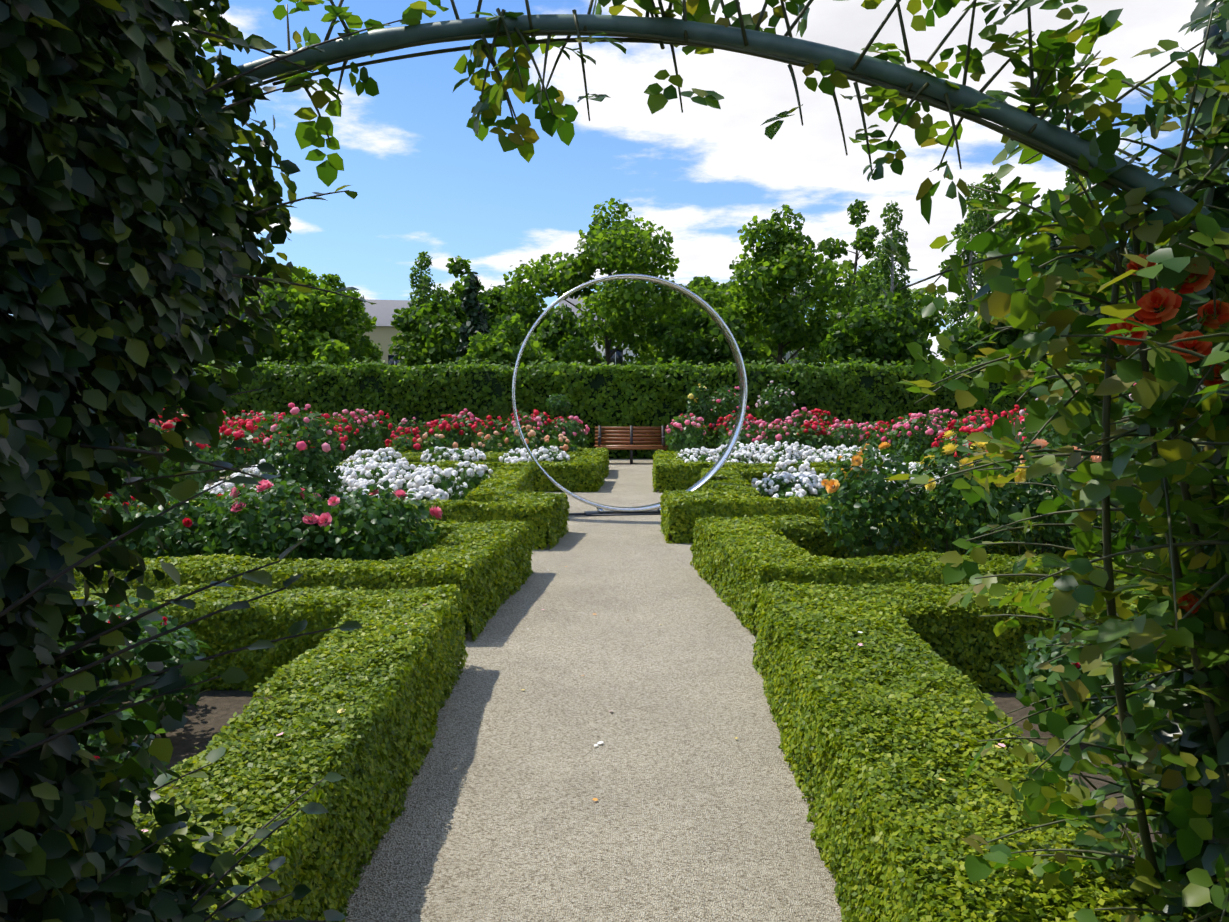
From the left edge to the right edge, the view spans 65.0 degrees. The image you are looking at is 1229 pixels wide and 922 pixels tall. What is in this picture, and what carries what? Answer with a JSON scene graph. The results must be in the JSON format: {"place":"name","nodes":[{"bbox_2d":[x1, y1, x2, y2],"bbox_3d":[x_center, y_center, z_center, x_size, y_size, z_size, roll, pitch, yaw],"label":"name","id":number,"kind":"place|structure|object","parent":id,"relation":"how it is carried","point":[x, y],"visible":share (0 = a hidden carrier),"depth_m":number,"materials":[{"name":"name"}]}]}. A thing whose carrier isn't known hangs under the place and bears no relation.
{"place":"outdoors","nodes":[
{"label":"outdoors","id":0,"kind":"place"},
{"bbox_2d":[357,299,416,370],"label":"house","id":1,"kind":"structure","parent":0,"point":[384,331],"depth_m":74.38,"materials":[{"name":"beige paint"}]},
{"bbox_2d":[342,458,652,458],"bbox_3d":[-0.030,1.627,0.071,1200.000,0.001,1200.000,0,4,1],"label":"ground","id":2,"kind":"structure","parent":0,"point":[609,458],"depth_m":25.59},
{"bbox_2d":[208,266,341,366],"bbox_3d":[-13.737,-4.375,38.133,6.644,6.958,5.160,-1,4,-14],"label":"tree","id":3,"kind":"object","parent":2,"relation":"on","point":[233,358],"visible":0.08,"depth_m":36.59,"materials":[{"name":"green plant"}]},
{"bbox_2d":[226,266,371,366],"bbox_3d":[-10.690,-3.561,32.702,4.722,6.041,4.841,0,4,1],"label":"tree","id":4,"kind":"object","parent":2,"relation":"on","point":[326,323],"visible":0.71,"depth_m":31.96,"materials":[{"name":"green plant"}]},
{"bbox_2d":[313,274,382,363],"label":"tree","id":5,"kind":"object","parent":2,"relation":"on","point":[369,323],"visible":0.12,"depth_m":46.71,"materials":[{"name":"green plant"}]},
{"bbox_2d":[400,251,447,335],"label":"birch tree","id":6,"kind":"object","parent":2,"relation":"on","point":[423,288],"visible":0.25,"depth_m":43.10,"materials":[{"name":"green plant"}]},
{"bbox_2d":[388,275,502,371],"bbox_3d":[-5.876,-3.493,33.946,4.374,5.738,3.682,3,5,41],"label":"tree","id":7,"kind":"object","parent":2,"relation":"on","point":[436,338],"visible":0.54,"depth_m":32.77,"materials":[{"name":"green plant"}]},
{"bbox_2d":[451,271,489,371],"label":"yew tree","id":8,"kind":"object","parent":2,"relation":"on","point":[472,309],"visible":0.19,"depth_m":30.64,"materials":[{"name":"green plant"}]},
{"bbox_2d":[446,255,562,371],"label":"tree","id":9,"kind":"object","parent":2,"relation":"on","point":[497,303],"visible":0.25,"depth_m":45.62,"materials":[{"name":"green plant"}]},
{"bbox_2d":[458,312,557,372],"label":"tree","id":10,"kind":"object","parent":2,"relation":"on","point":[505,344],"visible":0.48,"depth_m":28.52,"materials":[{"name":"green plant"}]},
{"bbox_2d":[527,303,604,370],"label":"tree","id":11,"kind":"object","parent":2,"relation":"on","point":[551,334],"visible":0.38,"depth_m":41.16,"materials":[{"name":"green plant"}]},
{"bbox_2d":[502,197,701,365],"bbox_3d":[-0.110,-5.064,35.073,6.177,8.731,6.166,3,5,38],"label":"tree","id":12,"kind":"object","parent":2,"relation":"on","point":[626,246],"visible":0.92,"depth_m":33.84,"materials":[{"name":"green plant"}]},
{"bbox_2d":[36,446,1194,921],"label":"box hedge","id":13,"kind":"object","parent":2,"relation":"on","point":[734,552],"depth_m":4.23,"materials":[{"name":"green plant"}]},
{"bbox_2d":[76,356,1193,458],"bbox_3d":[0.228,-1.444,26.048,38.103,2.815,1.663,0,4,1],"label":"hedge","id":14,"kind":"object","parent":2,"relation":"on","point":[803,375],"depth_m":25.51,"materials":[{"name":"green plant"}]},
{"bbox_2d":[79,366,1201,505],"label":"rose bushes","id":15,"kind":"object","parent":2,"relation":"on","point":[916,444],"visible":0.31,"depth_m":18.64,"materials":[{"name":"green plant"}]},
{"bbox_2d":[417,425,570,450],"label":"pink roses","id":16,"kind":"object","parent":15,"relation":"attached to","point":[565,447],"visible":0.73,"depth_m":20.23,"materials":[{"name":"plant"}]},
{"bbox_2d":[150,374,1197,451],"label":"red roses","id":17,"kind":"object","parent":15,"relation":"on","point":[300,445],"visible":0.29,"depth_m":21.08,"materials":[{"name":"red plant"}]},
{"bbox_2d":[688,384,706,402],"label":"yellow roses","id":18,"kind":"object","parent":15,"relation":"on","point":[691,396],"visible":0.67,"depth_m":23.64,"materials":[{"name":"yellow plant"}]},
{"bbox_2d":[755,381,1133,415],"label":"roses","id":19,"kind":"object","parent":15,"relation":"on","point":[1021,412],"visible":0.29,"depth_m":24.29,"materials":[{"name":"plant"}]},
{"bbox_2d":[629,276,766,360],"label":"tree","id":20,"kind":"object","parent":2,"relation":"on","point":[715,297],"visible":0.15,"depth_m":44.54,"materials":[{"name":"green plant"}]},
{"bbox_2d":[648,303,759,370],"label":"tree","id":21,"kind":"object","parent":2,"relation":"on","point":[700,337],"visible":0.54,"depth_m":31.92,"materials":[{"name":"green plant"}]},
{"bbox_2d":[675,281,787,365],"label":"tree","id":22,"kind":"object","parent":2,"relation":"on","point":[721,286],"depth_m":57.17,"materials":[{"name":"green plant"}]},
{"bbox_2d":[714,204,861,365],"bbox_3d":[5.996,-4.937,34.850,4.980,8.514,5.244,0,4,1],"label":"tree","id":23,"kind":"object","parent":2,"relation":"on","point":[783,257],"visible":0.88,"depth_m":33.53,"materials":[{"name":"green plant"}]},
{"bbox_2d":[771,280,819,369],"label":"birch tree","id":24,"kind":"object","parent":2,"relation":"on","point":[801,355],"visible":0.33,"depth_m":45.20,"materials":[{"name":"green plant"}]},
{"bbox_2d":[823,198,882,353],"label":"tree","id":25,"kind":"object","parent":2,"relation":"on","point":[864,238],"visible":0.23,"depth_m":49.29,"materials":[{"name":"green plant"}]},
{"bbox_2d":[797,260,949,366],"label":"tree","id":26,"kind":"object","parent":2,"relation":"on","point":[918,295],"visible":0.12,"depth_m":53.66,"materials":[{"name":"green plant"}]},
{"bbox_2d":[819,291,942,370],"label":"tree","id":27,"kind":"object","parent":2,"relation":"on","point":[888,331],"visible":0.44,"depth_m":28.45,"materials":[{"name":"green plant"}]},
{"bbox_2d":[852,200,921,361],"bbox_3d":[11.023,-5.631,38.591,2.768,9.405,2.592,0,4,1],"label":"birch tree","id":28,"kind":"object","parent":2,"relation":"on","point":[881,266],"visible":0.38,"depth_m":38.31,"materials":[{"name":"green plant"}]},
{"bbox_2d":[945,182,989,328],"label":"birch tree","id":29,"kind":"object","parent":2,"relation":"on","point":[979,220],"visible":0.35,"depth_m":40.23,"materials":[{"name":"green plant"}]},
{"bbox_2d":[938,172,1019,356],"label":"tree","id":30,"kind":"object","parent":2,"relation":"on","point":[1003,228],"visible":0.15,"depth_m":47.64,"materials":[{"name":"green plant"}]},
{"bbox_2d":[937,267,1092,371],"bbox_3d":[12.671,-3.318,31.218,4.778,5.750,4.646,0,4,1],"label":"tree","id":31,"kind":"object","parent":2,"relation":"on","point":[964,337],"visible":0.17,"depth_m":30.34,"materials":[{"name":"green plant"}]},
{"bbox_2d":[1040,168,1084,233],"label":"poplar tree","id":32,"kind":"object","parent":2,"relation":"on","point":[1071,178],"visible":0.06,"depth_m":41.18,"materials":[{"name":"green plant"}]},
{"bbox_2d":[1021,209,1146,364],"bbox_3d":[16.462,-5.090,35.599,4.848,8.713,5.315,4,5,43],"label":"dark tree","id":33,"kind":"object","parent":2,"relation":"on","point":[1056,240],"visible":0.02,"depth_m":34.38,"materials":[{"name":"green plant"}]},
{"bbox_2d":[1122,284,1134,357],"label":"tree","id":34,"kind":"object","parent":2,"relation":"on","point":[1131,289],"visible":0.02,"depth_m":42.23,"materials":[{"name":"green plant"}]},
{"bbox_2d":[1134,288,1200,355],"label":"tree","id":35,"kind":"object","parent":2,"relation":"on","point":[1189,310],"depth_m":29.75,"materials":[{"name":"green plant"}]},
{"bbox_2d":[1125,182,1228,300],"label":"tree","id":36,"kind":"object","parent":2,"relation":"on","point":[1156,248],"depth_m":36.98,"materials":[{"name":"green plant"}]},
{"bbox_2d":[97,459,1100,921],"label":"gravel path","id":37,"kind":"structure","parent":0,"point":[697,811],"depth_m":4.22,"materials":[{"name":"beige gravel"}]},
{"bbox_2d":[0,0,420,921],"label":"climbing ivy","id":38,"kind":"object","parent":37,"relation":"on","point":[136,210],"visible":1,"depth_m":1.59,"materials":[{"name":"green plant"}]},
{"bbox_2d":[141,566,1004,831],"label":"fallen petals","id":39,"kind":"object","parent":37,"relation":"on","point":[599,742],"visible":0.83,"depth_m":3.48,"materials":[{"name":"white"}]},
{"bbox_2d":[512,274,746,515],"bbox_3d":[0.217,-0.905,13.331,3.250,3.290,0.400,0,4,-7],"label":"ring sculpture","id":40,"kind":"object","parent":37,"relation":"on","point":[709,310],"visible":0.98,"depth_m":13.30,"materials":[{"name":"silver metal"}]},
{"bbox_2d":[594,426,667,463],"bbox_3d":[0.415,-0.401,23.625,1.800,0.920,0.638,0,4,1],"label":"bench","id":41,"kind":"object","parent":37,"relation":"on","point":[631,438],"visible":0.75,"depth_m":23.84,"materials":[{"name":"brown wood"}]},
{"bbox_2d":[1134,0,1228,921],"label":"climbing plant","id":42,"kind":"object","parent":37,"relation":"on","point":[1195,741],"visible":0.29,"depth_m":2.02,"materials":[{"name":"green plant"}]},
{"bbox_2d":[42,687,1168,862],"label":"bed soil","id":43,"kind":"structure","parent":0,"point":[211,715],"depth_m":4.79,"materials":[{"name":"brown soil"}]},
{"bbox_2d":[49,436,1186,826],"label":"rose bushes","id":44,"kind":"object","parent":43,"relation":"on","point":[219,528],"visible":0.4,"depth_m":7.46,"materials":[{"name":"green plant"}]},
{"bbox_2d":[230,479,442,527],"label":"pink roses","id":45,"kind":"object","parent":44,"relation":"on","point":[437,513],"visible":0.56,"depth_m":7.40,"materials":[{"name":"pink plant"}]},
{"bbox_2d":[94,494,1079,758],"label":"flowers","id":46,"kind":"object","parent":44,"relation":"attached to","point":[188,520],"visible":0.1,"depth_m":7.29,"materials":[{"name":"plant"}]},
{"bbox_2d":[821,442,890,492],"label":"yellow roses","id":47,"kind":"object","parent":44,"relation":"on","point":[827,483],"visible":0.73,"depth_m":7.65,"materials":[{"name":"plant"}]},
{"bbox_2d":[920,430,1025,490],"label":"yellow roses","id":48,"kind":"object","parent":44,"relation":"on","point":[949,448],"visible":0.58,"depth_m":7.46,"materials":[{"name":"yellow plant"}]},
{"bbox_2d":[1014,439,1100,483],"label":"roses","id":49,"kind":"object","parent":44,"relation":"on","point":[1043,443],"visible":0.12,"depth_m":7.75,"materials":[{"name":"plant"}]},
{"bbox_2d":[51,14,1228,247],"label":"rose arch","id":50,"kind":"structure","parent":43,"relation":"on","point":[1045,132],"depth_m":1.96,"materials":[{"name":"paint"}]},
{"bbox_2d":[91,0,1228,921],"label":"climbing rose","id":51,"kind":"object","parent":43,"relation":"on","point":[1174,615],"visible":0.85,"depth_m":1.95,"materials":[{"name":"green plant"}]},
{"bbox_2d":[9,0,1228,364],"label":"sky","id":52,"kind":"structure","parent":0,"point":[422,179],"materials":[{"name":"blue"}]},
{"bbox_2d":[556,279,800,371],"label":"house","id":53,"kind":"structure","parent":0,"point":[616,358],"depth_m":64.32,"materials":[{"name":"white"}]}
]}

